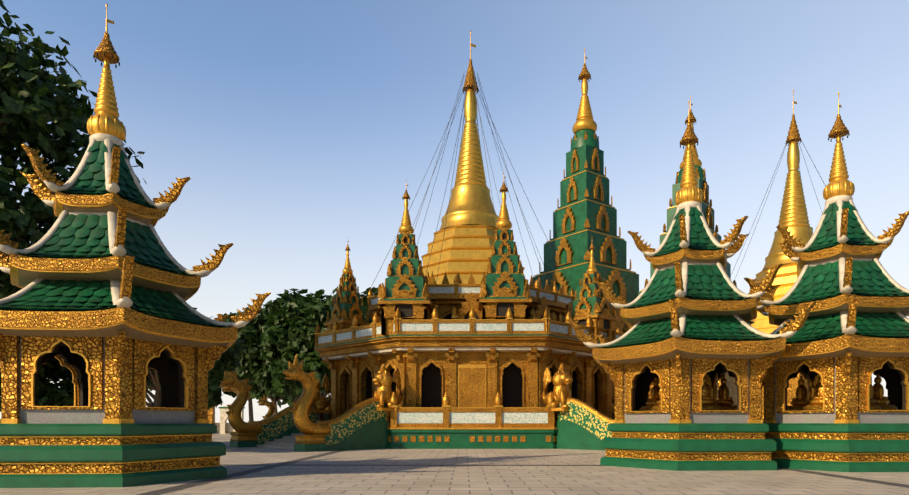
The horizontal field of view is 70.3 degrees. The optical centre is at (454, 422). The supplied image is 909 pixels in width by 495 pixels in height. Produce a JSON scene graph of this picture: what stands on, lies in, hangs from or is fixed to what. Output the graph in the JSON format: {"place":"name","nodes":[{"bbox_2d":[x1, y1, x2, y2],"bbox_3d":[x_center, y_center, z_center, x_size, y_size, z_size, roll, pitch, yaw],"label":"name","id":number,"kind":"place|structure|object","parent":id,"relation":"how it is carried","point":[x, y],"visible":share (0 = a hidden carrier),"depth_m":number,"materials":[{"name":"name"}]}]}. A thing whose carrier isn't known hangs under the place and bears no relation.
{"place":"outdoors","nodes":[
{"label":"outdoors","id":0,"kind":"place"},
{"bbox_2d":[208,404,244,433],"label":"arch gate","id":1,"kind":"structure","parent":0,"point":[223,427],"depth_m":75.16,"materials":[{"name":"white paint"}]},
{"bbox_2d":[0,434,908,494],"bbox_3d":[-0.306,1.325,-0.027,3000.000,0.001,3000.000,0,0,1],"label":"ground","id":2,"kind":"structure","parent":0,"point":[262,471],"depth_m":15.26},
{"bbox_2d":[0,357,73,411],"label":"tree","id":3,"kind":"object","parent":2,"relation":"on","point":[48,392],"visible":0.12,"depth_m":27.42,"materials":[{"name":"green plant"}]},
{"bbox_2d":[0,0,146,298],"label":"tree","id":4,"kind":"object","parent":2,"relation":"on","point":[32,105],"visible":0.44,"depth_m":26.57,"materials":[{"name":"green plant"}]},
{"bbox_2d":[0,3,270,487],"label":"pavilion","id":5,"kind":"structure","parent":2,"relation":"on","point":[101,309],"depth_m":14.01,"materials":[{"name":"green paint"}]},
{"bbox_2d":[146,307,248,409],"bbox_3d":[-12.547,-1.790,26.962,5.896,6.327,6.392,0,0,26],"label":"tree","id":6,"kind":"object","parent":2,"relation":"on","point":[229,360],"visible":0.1,"depth_m":27.46,"materials":[{"name":"green plant"}]},
{"bbox_2d":[218,310,269,420],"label":"tree","id":7,"kind":"object","parent":2,"relation":"on","point":[234,395],"depth_m":94.12,"materials":[{"name":"green plant"}]},
{"bbox_2d":[226,311,292,414],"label":"tree","id":8,"kind":"object","parent":2,"relation":"on","point":[257,392],"depth_m":72.84,"materials":[{"name":"green plant"}]},
{"bbox_2d":[234,288,307,401],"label":"tree","id":9,"kind":"object","parent":2,"relation":"on","point":[253,369],"visible":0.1,"depth_m":61.28,"materials":[{"name":"green plant"}]},
{"bbox_2d":[258,288,372,405],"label":"tree","id":10,"kind":"object","parent":2,"relation":"on","point":[287,334],"visible":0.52,"depth_m":53.27,"materials":[{"name":"green plant"}]},
{"bbox_2d":[359,287,377,316],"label":"tree","id":11,"kind":"object","parent":2,"relation":"on","point":[374,290],"depth_m":64.23,"materials":[{"name":"green plant"}]},
{"bbox_2d":[218,30,659,451],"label":"temple","id":12,"kind":"structure","parent":2,"relation":"on","point":[467,338],"depth_m":33.92,"materials":[{"name":"gold paint"}]},
{"bbox_2d":[532,48,638,396],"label":"green tower","id":13,"kind":"structure","parent":2,"relation":"on","point":[584,215],"depth_m":45.66,"materials":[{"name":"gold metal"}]},
{"bbox_2d":[567,101,816,470],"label":"pavilion","id":14,"kind":"structure","parent":2,"relation":"on","point":[690,338],"depth_m":18.60,"materials":[{"name":"green paint"}]},
{"bbox_2d":[630,96,754,404],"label":"green tower","id":15,"kind":"structure","parent":2,"relation":"on","point":[707,208],"depth_m":29.98,"materials":[{"name":"gold metal"}]},
{"bbox_2d":[731,89,825,419],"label":"stupa","id":16,"kind":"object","parent":2,"relation":"on","point":[793,217],"visible":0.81,"depth_m":43.83,"materials":[{"name":"gold metal"}]},
{"bbox_2d":[743,92,908,471],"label":"pavilion","id":17,"kind":"structure","parent":2,"relation":"on","point":[847,339],"depth_m":18.27,"materials":[{"name":"green paint"}]},
{"bbox_2d":[0,0,908,422],"label":"sky","id":18,"kind":"structure","parent":0,"point":[299,129],"materials":[{"name":"blue"}]}
]}

